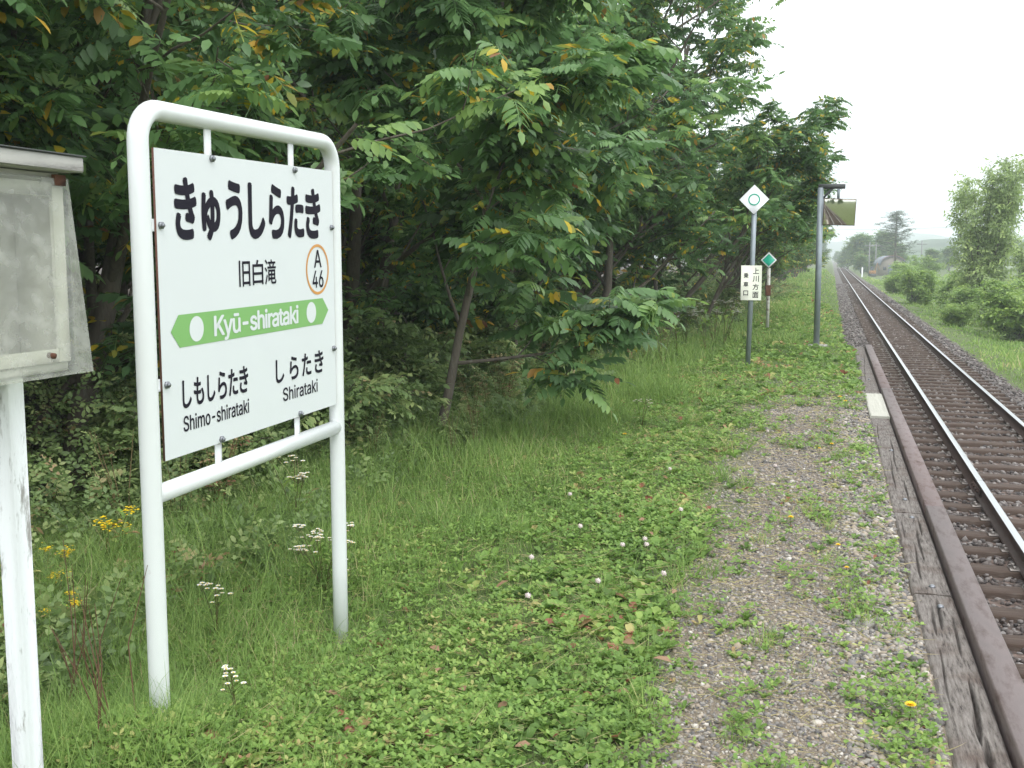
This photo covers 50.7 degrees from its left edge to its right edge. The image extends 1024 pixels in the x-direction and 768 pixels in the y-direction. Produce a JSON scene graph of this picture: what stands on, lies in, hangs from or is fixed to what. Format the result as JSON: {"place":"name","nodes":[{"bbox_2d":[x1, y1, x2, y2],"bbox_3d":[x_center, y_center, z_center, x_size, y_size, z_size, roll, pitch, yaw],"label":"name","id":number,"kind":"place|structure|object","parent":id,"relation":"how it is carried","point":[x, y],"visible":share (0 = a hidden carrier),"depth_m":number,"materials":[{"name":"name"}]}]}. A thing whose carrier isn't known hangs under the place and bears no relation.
{"place":"outdoors","nodes":[
{"label":"outdoors","id":0,"kind":"place"},
{"bbox_2d":[0,314,960,767],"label":"grass","id":1,"kind":"structure","parent":0,"point":[578,410],"depth_m":5.46,"materials":[{"name":"green plant"}]},
{"bbox_2d":[0,258,1023,767],"bbox_3d":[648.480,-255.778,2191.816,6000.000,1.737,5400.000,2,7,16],"label":"ground","id":2,"kind":"structure","parent":0,"point":[828,266],"depth_m":5.47,"materials":[{"name":"soil"}]},
{"bbox_2d":[0,144,85,767],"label":"notice box","id":3,"kind":"object","parent":2,"relation":"on","point":[34,328],"visible":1,"depth_m":2.94,"materials":[{"name":"white paint"}]},
{"bbox_2d":[5,142,109,191],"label":"walnut tree","id":4,"kind":"object","parent":2,"relation":"on","point":[69,176],"visible":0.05,"depth_m":6.62,"materials":[{"name":"green plant"}]},
{"bbox_2d":[39,542,84,593],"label":"goldenrod plant","id":5,"kind":"object","parent":2,"relation":"on","point":[60,556],"visible":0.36,"depth_m":5.29,"materials":[{"name":"yellow plant"}]},
{"bbox_2d":[41,591,83,627],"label":"goldenrod plant","id":6,"kind":"object","parent":2,"relation":"on","point":[72,603],"visible":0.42,"depth_m":4.54,"materials":[{"name":"yellow plant"}]},
{"bbox_2d":[52,540,120,700],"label":"dry stalks","id":7,"kind":"object","parent":2,"relation":"on","point":[74,662],"visible":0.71,"depth_m":3.86,"materials":[{"name":"plant"}]},
{"bbox_2d":[0,0,175,146],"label":"walnut tree","id":8,"kind":"object","parent":2,"relation":"on","point":[10,64],"visible":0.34,"depth_m":6.83,"materials":[{"name":"green plant"}]},
{"bbox_2d":[50,244,133,372],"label":"walnut tree","id":9,"kind":"object","parent":2,"relation":"on","point":[100,267],"depth_m":16.84,"materials":[{"name":"green plant"}]},
{"bbox_2d":[49,565,147,741],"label":"dry stalks","id":10,"kind":"object","parent":2,"relation":"on","point":[101,690],"visible":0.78,"depth_m":3.34,"materials":[{"name":"plant"}]},
{"bbox_2d":[79,427,141,537],"bbox_3d":[-2.344,0.692,6.382,0.384,0.894,0.411,-2,7,-14],"label":"mugwort plant","id":11,"kind":"object","parent":2,"relation":"on","point":[113,500],"visible":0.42,"depth_m":6.37,"materials":[{"name":"green plant"}]},
{"bbox_2d":[87,506,139,565],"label":"goldenrod plant","id":12,"kind":"object","parent":2,"relation":"on","point":[108,525],"visible":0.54,"depth_m":5.60,"materials":[{"name":"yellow plant"}]},
{"bbox_2d":[14,42,219,268],"bbox_3d":[-6.218,-3.269,10.384,5.376,8.289,8.334,-5,8,-37],"label":"walnut tree","id":13,"kind":"object","parent":2,"relation":"on","point":[179,77],"visible":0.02,"depth_m":8.99,"materials":[{"name":"green plant"}]},
{"bbox_2d":[120,281,155,309],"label":"walnut tree","id":14,"kind":"object","parent":2,"relation":"on","point":[124,288],"depth_m":33.30,"materials":[{"name":"green plant"}]},
{"bbox_2d":[70,391,286,517],"bbox_3d":[-2.362,0.535,7.655,1.717,1.347,1.548,2,7,16],"label":"woodland shrub","id":15,"kind":"object","parent":2,"relation":"on","point":[131,420],"visible":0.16,"depth_m":7.44,"materials":[{"name":"green plant"}]},
{"bbox_2d":[161,454,210,532],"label":"mugwort plant","id":16,"kind":"object","parent":2,"relation":"on","point":[182,496],"visible":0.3,"depth_m":6.49,"materials":[{"name":"green plant"}]},
{"bbox_2d":[28,0,369,411],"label":"walnut tree","id":17,"kind":"object","parent":2,"relation":"on","point":[76,248],"visible":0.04,"depth_m":11.84,"materials":[{"name":"green plant"}]},
{"bbox_2d":[196,582,232,634],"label":"fleabane plant","id":18,"kind":"object","parent":2,"relation":"on","point":[216,595],"visible":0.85,"depth_m":4.65,"materials":[{"name":"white plant"}]},
{"bbox_2d":[192,435,252,517],"bbox_3d":[-1.859,0.568,6.979,0.416,0.875,0.384,-2,7,-13],"label":"mugwort plant","id":19,"kind":"object","parent":2,"relation":"on","point":[230,454],"visible":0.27,"depth_m":6.98,"materials":[{"name":"green plant"}]},
{"bbox_2d":[216,665,248,723],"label":"fleabane plant","id":20,"kind":"object","parent":2,"relation":"on","point":[225,667],"visible":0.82,"depth_m":3.58,"materials":[{"name":"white plant"}]},
{"bbox_2d":[126,100,347,715],"bbox_3d":[-0.956,0.196,4.075,0.065,2.358,1.418,2,7,16],"label":"station name sign","id":21,"kind":"object","parent":2,"relation":"on","point":[249,286],"visible":0.99,"depth_m":3.80,"materials":[{"name":"white metal"}]},
{"bbox_2d":[164,2,392,309],"bbox_3d":[-4.193,-4.116,19.782,5.854,7.813,5.056,6,9,43],"label":"walnut tree","id":22,"kind":"object","parent":2,"relation":"on","point":[365,281],"visible":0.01,"depth_m":20.74,"materials":[{"name":"green plant"}]},
{"bbox_2d":[0,0,566,506],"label":"walnut tree","id":23,"kind":"object","parent":2,"relation":"on","point":[250,88],"visible":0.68,"depth_m":7.14,"materials":[{"name":"green plant"}]},
{"bbox_2d":[269,455,308,518],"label":"fleabane plant","id":24,"kind":"object","parent":2,"relation":"on","point":[302,475],"visible":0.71,"depth_m":6.43,"materials":[{"name":"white plant"}]},
{"bbox_2d":[289,522,354,592],"bbox_3d":[-0.933,0.866,5.342,0.318,0.358,0.293,-3,8,-26],"label":"fleabane plant","id":25,"kind":"object","parent":2,"relation":"on","point":[319,548],"visible":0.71,"depth_m":5.33,"materials":[{"name":"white plant"}]},
{"bbox_2d":[240,360,451,472],"bbox_3d":[-1.363,0.345,8.935,1.784,1.552,2.315,6,9,43],"label":"woodland shrub","id":26,"kind":"object","parent":2,"relation":"on","point":[375,395],"visible":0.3,"depth_m":8.51,"materials":[{"name":"green plant"}]},
{"bbox_2d":[95,0,612,321],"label":"walnut tree","id":27,"kind":"object","parent":2,"relation":"on","point":[366,257],"visible":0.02,"depth_m":15.57,"materials":[{"name":"green plant"}]},
{"bbox_2d":[153,0,583,343],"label":"walnut tree","id":28,"kind":"object","parent":2,"relation":"on","point":[385,206],"visible":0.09,"depth_m":12.13,"materials":[{"name":"green plant"}]},
{"bbox_2d":[360,408,389,462],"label":"mugwort plant","id":29,"kind":"object","parent":2,"relation":"on","point":[376,437],"visible":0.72,"depth_m":8.24,"materials":[{"name":"green plant"}]},
{"bbox_2d":[0,256,799,726],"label":"undergrowth","id":30,"kind":"object","parent":2,"relation":"on","point":[54,446],"visible":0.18,"depth_m":6.90,"materials":[{"name":"green plant"}]},
{"bbox_2d":[343,306,470,423],"bbox_3d":[-1.749,0.033,11.507,2.681,1.797,2.066,1,7,7],"label":"woodland shrub","id":31,"kind":"object","parent":2,"relation":"on","point":[405,343],"visible":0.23,"depth_m":10.79,"materials":[{"name":"green plant"}]},
{"bbox_2d":[438,403,465,453],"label":"mugwort plant","id":32,"kind":"object","parent":2,"relation":"on","point":[450,435],"visible":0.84,"depth_m":8.65,"materials":[{"name":"green plant"}]},
{"bbox_2d":[397,309,531,386],"bbox_3d":[-0.482,-0.180,13.393,1.980,1.722,2.569,-4,8,-29],"label":"woodland shrub","id":33,"kind":"object","parent":2,"relation":"on","point":[494,349],"visible":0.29,"depth_m":13.08,"materials":[{"name":"green plant"}]},
{"bbox_2d":[422,355,512,407],"bbox_3d":[-0.603,0.116,12.315,1.042,0.907,1.155,5,8,34],"label":"woodland shrub","id":34,"kind":"object","parent":2,"relation":"on","point":[471,371],"visible":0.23,"depth_m":12.09,"materials":[{"name":"green plant"}]},
{"bbox_2d":[455,370,484,428],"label":"mugwort plant","id":35,"kind":"object","parent":2,"relation":"on","point":[475,412],"visible":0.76,"depth_m":9.97,"materials":[{"name":"green plant"}]},
{"bbox_2d":[461,395,484,447],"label":"mugwort plant","id":36,"kind":"object","parent":2,"relation":"on","point":[471,423],"visible":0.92,"depth_m":9.28,"materials":[{"name":"green plant"}]},
{"bbox_2d":[0,290,952,767],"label":"weeds","id":37,"kind":"object","parent":2,"relation":"on","point":[518,684],"visible":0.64,"depth_m":4.66,"materials":[{"name":"green plant"}]},
{"bbox_2d":[486,362,511,402],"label":"mugwort plant","id":38,"kind":"object","parent":2,"relation":"on","point":[495,386],"visible":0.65,"depth_m":11.63,"materials":[{"name":"green plant"}]},
{"bbox_2d":[292,0,708,431],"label":"walnut tree","id":39,"kind":"object","parent":2,"relation":"on","point":[504,175],"visible":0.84,"depth_m":9.02,"materials":[{"name":"green plant"}]},
{"bbox_2d":[490,345,523,395],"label":"mugwort plant","id":40,"kind":"object","parent":2,"relation":"on","point":[512,379],"visible":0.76,"depth_m":11.79,"materials":[{"name":"green plant"}]},
{"bbox_2d":[363,9,678,362],"bbox_3d":[-0.230,-2.546,14.055,4.274,5.909,4.024,0,7,0],"label":"walnut tree","id":41,"kind":"object","parent":2,"relation":"on","point":[606,175],"visible":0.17,"depth_m":13.30,"materials":[{"name":"green plant"}]},
{"bbox_2d":[286,0,785,320],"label":"walnut tree","id":42,"kind":"object","parent":2,"relation":"on","point":[681,118],"visible":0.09,"depth_m":16.09,"materials":[{"name":"green plant"}]},
{"bbox_2d":[508,320,586,365],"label":"woodland shrub","id":43,"kind":"object","parent":2,"relation":"on","point":[542,349],"visible":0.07,"depth_m":15.82,"materials":[{"name":"green plant"}]},
{"bbox_2d":[457,123,715,288],"bbox_3d":[0.304,-4.109,21.151,6.266,7.474,5.657,-1,7,-11],"label":"walnut tree","id":44,"kind":"object","parent":2,"relation":"on","point":[631,257],"visible":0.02,"depth_m":20.59,"materials":[{"name":"green plant"}]},
{"bbox_2d":[554,277,621,340],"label":"woodland shrub","id":45,"kind":"object","parent":2,"relation":"on","point":[597,293],"visible":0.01,"depth_m":18.98,"materials":[{"name":"green plant"}]},
{"bbox_2d":[456,0,804,347],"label":"walnut tree","id":46,"kind":"object","parent":2,"relation":"on","point":[682,209],"visible":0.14,"depth_m":18.61,"materials":[{"name":"green plant"}]},
{"bbox_2d":[594,279,667,336],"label":"woodland shrub","id":47,"kind":"object","parent":2,"relation":"on","point":[629,286],"visible":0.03,"depth_m":21.64,"materials":[{"name":"green plant"}]},
{"bbox_2d":[635,399,651,425],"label":"fleabane plant","id":48,"kind":"object","parent":2,"relation":"on","point":[639,405],"visible":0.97,"depth_m":10.65,"materials":[{"name":"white plant"}]},
{"bbox_2d":[537,0,785,297],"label":"walnut tree","id":49,"kind":"object","parent":2,"relation":"on","point":[646,12],"visible":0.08,"depth_m":19.31,"materials":[{"name":"green plant"}]},
{"bbox_2d":[650,310,681,368],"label":"fleabane plant","id":50,"kind":"object","parent":2,"relation":"on","point":[660,334],"visible":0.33,"depth_m":15.54,"materials":[{"name":"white plant"}]},
{"bbox_2d":[658,285,707,329],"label":"woodland shrub","id":51,"kind":"object","parent":2,"relation":"on","point":[683,319],"visible":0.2,"depth_m":23.45,"materials":[{"name":"green plant"}]},
{"bbox_2d":[677,307,695,342],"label":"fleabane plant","id":52,"kind":"object","parent":2,"relation":"on","point":[686,333],"visible":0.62,"depth_m":20.03,"materials":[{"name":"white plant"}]},
{"bbox_2d":[689,303,710,349],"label":"fleabane plant","id":53,"kind":"object","parent":2,"relation":"on","point":[700,327],"visible":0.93,"depth_m":18.92,"materials":[{"name":"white plant"}]},
{"bbox_2d":[601,0,800,298],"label":"walnut tree","id":54,"kind":"object","parent":2,"relation":"on","point":[715,60],"visible":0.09,"depth_m":22.89,"materials":[{"name":"green plant"}]},
{"bbox_2d":[697,299,719,343],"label":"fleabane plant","id":55,"kind":"object","parent":2,"relation":"on","point":[702,312],"visible":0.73,"depth_m":20.22,"materials":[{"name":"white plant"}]},
{"bbox_2d":[671,272,746,317],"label":"woodland shrub","id":56,"kind":"object","parent":2,"relation":"on","point":[727,294],"visible":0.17,"depth_m":27.44,"materials":[{"name":"green plant"}]},
{"bbox_2d":[709,300,731,345],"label":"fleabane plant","id":57,"kind":"object","parent":2,"relation":"on","point":[715,331],"visible":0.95,"depth_m":19.56,"materials":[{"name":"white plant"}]},
{"bbox_2d":[720,300,739,345],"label":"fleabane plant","id":58,"kind":"object","parent":2,"relation":"on","point":[730,323],"visible":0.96,"depth_m":19.90,"materials":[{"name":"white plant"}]},
{"bbox_2d":[614,95,853,331],"bbox_3d":[3.700,-3.336,22.520,6.753,5.114,4.528,5,8,36],"label":"walnut tree","id":59,"kind":"object","parent":2,"relation":"on","point":[792,138],"visible":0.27,"depth_m":20.46,"materials":[{"name":"green plant"}]},
{"bbox_2d":[674,128,797,289],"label":"walnut tree","id":60,"kind":"object","parent":2,"relation":"on","point":[722,262],"visible":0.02,"depth_m":36.35,"materials":[{"name":"green plant"}]},
{"bbox_2d":[643,145,837,314],"bbox_3d":[5.161,-3.416,25.705,5.926,4.488,3.973,-6,9,-43],"label":"walnut tree","id":61,"kind":"object","parent":2,"relation":"on","point":[804,237],"visible":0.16,"depth_m":26.17,"materials":[{"name":"green plant"}]},
{"bbox_2d":[656,165,833,300],"bbox_3d":[6.205,-3.941,30.581,3.927,4.436,5.857,-6,9,-43],"label":"walnut tree","id":62,"kind":"object","parent":2,"relation":"on","point":[791,237],"visible":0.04,"depth_m":29.07,"materials":[{"name":"green plant"}]},
{"bbox_2d":[740,185,768,364],"bbox_3d":[3.499,-1.488,15.730,0.422,2.780,0.089,2,7,19],"label":"boarding position sign","id":63,"kind":"object","parent":2,"relation":"on","point":[754,199],"visible":1,"depth_m":15.67,"materials":[{"name":"metal"}]},
{"bbox_2d":[682,119,834,303],"bbox_3d":[6.975,-4.954,31.993,3.755,5.883,4.696,-5,8,-37],"label":"walnut tree","id":64,"kind":"object","parent":2,"relation":"on","point":[826,235],"visible":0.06,"depth_m":31.55,"materials":[{"name":"green plant"}]},
{"bbox_2d":[761,252,775,327],"bbox_3d":[5.758,-2.031,24.293,0.351,1.853,0.103,2,7,19],"label":"green diamond marker","id":65,"kind":"object","parent":2,"relation":"on","point":[768,260],"visible":0.94,"depth_m":24.23,"materials":[{"name":"metal"}]},
{"bbox_2d":[730,175,808,276],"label":"walnut tree","id":66,"kind":"object","parent":2,"relation":"on","point":[783,264],"visible":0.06,"depth_m":40.83,"materials":[{"name":"green plant"}]},
{"bbox_2d":[765,227,823,281],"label":"walnut tree","id":67,"kind":"object","parent":2,"relation":"on","point":[804,267],"visible":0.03,"depth_m":55.97,"materials":[{"name":"green plant"}]},
{"bbox_2d":[762,152,831,284],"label":"walnut tree","id":68,"kind":"object","parent":2,"relation":"on","point":[784,276],"depth_m":44.89,"materials":[{"name":"green plant"}]},
{"bbox_2d":[780,225,830,279],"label":"walnut tree","id":69,"kind":"object","parent":2,"relation":"on","point":[823,258],"visible":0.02,"depth_m":70.58,"materials":[{"name":"green plant"}]},
{"bbox_2d":[788,225,839,276],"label":"walnut tree","id":70,"kind":"object","parent":2,"relation":"on","point":[833,234],"visible":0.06,"depth_m":86.36,"materials":[{"name":"green plant"}]},
{"bbox_2d":[808,184,856,346],"bbox_3d":[5.856,-2.089,19.798,0.781,3.120,0.300,2,7,16],"label":"platform mirror","id":71,"kind":"object","parent":2,"relation":"on","point":[833,211],"visible":0.95,"depth_m":19.65,"materials":[{"name":"metal"}]},
{"bbox_2d":[657,268,1023,387],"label":"verge grass","id":72,"kind":"structure","parent":2,"relation":"on","point":[800,279],"depth_m":33.51,"materials":[{"name":"green plant"}]},
{"bbox_2d":[834,247,853,268],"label":"round broadleaf tree","id":73,"kind":"object","parent":2,"relation":"on","point":[841,258],"visible":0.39,"depth_m":227.77,"materials":[{"name":"green plant"}]},
{"bbox_2d":[852,254,868,273],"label":"round broadleaf tree","id":74,"kind":"object","parent":2,"relation":"on","point":[860,261],"visible":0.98,"depth_m":177.27,"materials":[{"name":"green plant"}]},
{"bbox_2d":[842,232,885,268],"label":"round broadleaf tree","id":75,"kind":"object","parent":2,"relation":"on","point":[857,244],"visible":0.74,"depth_m":192.41,"materials":[{"name":"green plant"}]},
{"bbox_2d":[873,255,905,275],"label":"barn","id":76,"kind":"structure","parent":2,"relation":"on","point":[884,262],"depth_m":171.13,"materials":[{"name":"grey metal"}]},
{"bbox_2d":[872,229,909,257],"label":"round broadleaf tree","id":77,"kind":"object","parent":2,"relation":"on","point":[880,238],"visible":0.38,"depth_m":200.76,"materials":[{"name":"green plant"}]},
{"bbox_2d":[882,274,904,293],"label":"leafy bush","id":78,"kind":"object","parent":2,"relation":"on","point":[890,281],"visible":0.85,"depth_m":78.62,"materials":[{"name":"green plant"}]},
{"bbox_2d":[870,210,919,262],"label":"pine tree","id":79,"kind":"object","parent":2,"relation":"on","point":[895,233],"visible":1,"depth_m":147.65,"materials":[{"name":"green plant"}]},
{"bbox_2d":[885,243,910,261],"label":"round broadleaf tree","id":80,"kind":"object","parent":2,"relation":"on","point":[904,255],"visible":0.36,"depth_m":191.25,"materials":[{"name":"green plant"}]},
{"bbox_2d":[882,260,919,277],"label":"leafy bush","id":81,"kind":"object","parent":2,"relation":"on","point":[895,266],"visible":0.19,"depth_m":102.50,"materials":[{"name":"green plant"}]},
{"bbox_2d":[892,266,941,307],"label":"leafy bush","id":82,"kind":"object","parent":2,"relation":"on","point":[916,286],"visible":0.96,"depth_m":61.42,"materials":[{"name":"green plant"}]},
{"bbox_2d":[905,254,947,280],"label":"leafy bush","id":83,"kind":"object","parent":2,"relation":"on","point":[927,262],"visible":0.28,"depth_m":107.15,"materials":[{"name":"green plant"}]},
{"bbox_2d":[832,259,1023,682],"bbox_3d":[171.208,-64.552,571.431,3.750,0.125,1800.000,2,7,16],"label":"ballast bed","id":84,"kind":"object","parent":2,"relation":"on","point":[968,528],"visible":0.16,"depth_m":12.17,"materials":[{"name":"brown gravel"}]},
{"bbox_2d":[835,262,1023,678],"bbox_3d":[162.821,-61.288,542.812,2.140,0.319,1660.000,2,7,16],"label":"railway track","id":85,"kind":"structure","parent":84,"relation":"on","point":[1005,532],"depth_m":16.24,"materials":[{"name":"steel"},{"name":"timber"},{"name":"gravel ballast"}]},
{"bbox_2d":[922,248,946,269],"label":"round broadleaf tree","id":86,"kind":"object","parent":2,"relation":"on","point":[934,253],"visible":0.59,"depth_m":176.07,"materials":[{"name":"green plant"}]},
{"bbox_2d":[931,270,965,309],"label":"leafy bush","id":87,"kind":"object","parent":2,"relation":"on","point":[943,287],"visible":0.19,"depth_m":57.13,"materials":[{"name":"green plant"}]},
{"bbox_2d":[940,247,960,270],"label":"round broadleaf tree","id":88,"kind":"object","parent":2,"relation":"on","point":[947,251],"visible":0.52,"depth_m":184.75,"materials":[{"name":"green plant"}]},
{"bbox_2d":[937,301,979,328],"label":"leafy bush","id":89,"kind":"object","parent":2,"relation":"on","point":[952,314],"visible":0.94,"depth_m":42.54,"materials":[{"name":"green plant"}]},
{"bbox_2d":[932,284,986,325],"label":"leafy bush","id":90,"kind":"object","parent":2,"relation":"on","point":[960,295],"visible":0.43,"depth_m":47.91,"materials":[{"name":"green plant"}]},
{"bbox_2d":[942,153,1023,320],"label":"young ash tree","id":91,"kind":"object","parent":2,"relation":"on","point":[980,260],"visible":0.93,"depth_m":49.76,"materials":[{"name":"green plant"}]},
{"bbox_2d":[969,278,1023,341],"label":"leafy bush","id":92,"kind":"object","parent":2,"relation":"on","point":[1006,313],"visible":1,"depth_m":38.86,"materials":[{"name":"green plant"}]},
{"bbox_2d":[980,277,1023,333],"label":"leafy bush","id":93,"kind":"object","parent":2,"relation":"on","point":[1012,287],"visible":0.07,"depth_m":42.67,"materials":[{"name":"green plant"}]},
{"bbox_2d":[1006,232,1023,291],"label":"slim green tree","id":94,"kind":"object","parent":2,"relation":"on","point":[1021,262],"visible":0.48,"depth_m":52.96,"materials":[{"name":"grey plant"}]},
{"bbox_3d":[-0.269,2.298,0.240,1.900,1.280,41.790,2,7,16],"label":"platform retaining wall","id":95,"kind":"object","parent":2,"relation":"on","visible":0},
{"bbox_2d":[854,347,879,393],"bbox_3d":[5.324,-0.174,16.345,0.186,0.225,7.242,2,7,16],"label":"edge timber","id":96,"kind":"object","parent":95,"relation":"on","point":[868,379],"visible":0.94,"depth_m":15.32,"materials":[{"name":"wood"}]},
{"bbox_2d":[870,418,922,514],"bbox_3d":[3.153,0.689,9.008,0.186,0.225,4.262,2,7,16],"label":"edge timber","id":97,"kind":"object","parent":95,"relation":"on","point":[902,495],"visible":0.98,"depth_m":8.32,"materials":[{"name":"wood"}]},
{"bbox_2d":[864,393,889,419],"bbox_3d":[4.028,0.335,11.961,0.198,0.238,1.922,2,7,16],"label":"pale board","id":98,"kind":"object","parent":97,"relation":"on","point":[876,406],"visible":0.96,"depth_m":11.74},
{"bbox_2d":[894,512,951,597],"bbox_3d":[2.301,1.028,6.130,0.186,0.225,1.742,2,7,16],"label":"edge timber","id":99,"kind":"object","parent":95,"relation":"on","point":[925,574],"visible":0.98,"depth_m":5.95,"materials":[{"name":"wood"}]},
{"bbox_2d":[865,344,1023,767],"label":"steel edge beam","id":100,"kind":"structure","parent":95,"relation":"attached to","point":[1002,680],"depth_m":5.07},
{"bbox_2d":[912,594,1011,767],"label":"edge timber","id":101,"kind":"object","parent":95,"relation":"on","point":[971,728],"visible":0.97,"depth_m":4.12,"materials":[{"name":"wood"}]},
{"bbox_2d":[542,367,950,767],"bbox_3d":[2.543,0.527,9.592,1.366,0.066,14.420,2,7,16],"label":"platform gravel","id":102,"kind":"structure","parent":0,"point":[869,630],"depth_m":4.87,"materials":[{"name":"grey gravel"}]},
{"bbox_2d":[623,0,1023,241],"label":"sky","id":103,"kind":"structure","parent":0,"point":[934,88],"materials":[{"name":"white"}]},
{"bbox_2d":[644,232,1023,258],"bbox_3d":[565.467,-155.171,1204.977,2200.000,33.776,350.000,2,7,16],"label":"hills","id":104,"kind":"structure","parent":0,"point":[835,246],"depth_m":1223.20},
{"bbox_2d":[905,238,1023,264],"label":"wooded rise","id":105,"kind":"structure","parent":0,"point":[937,244],"depth_m":430.95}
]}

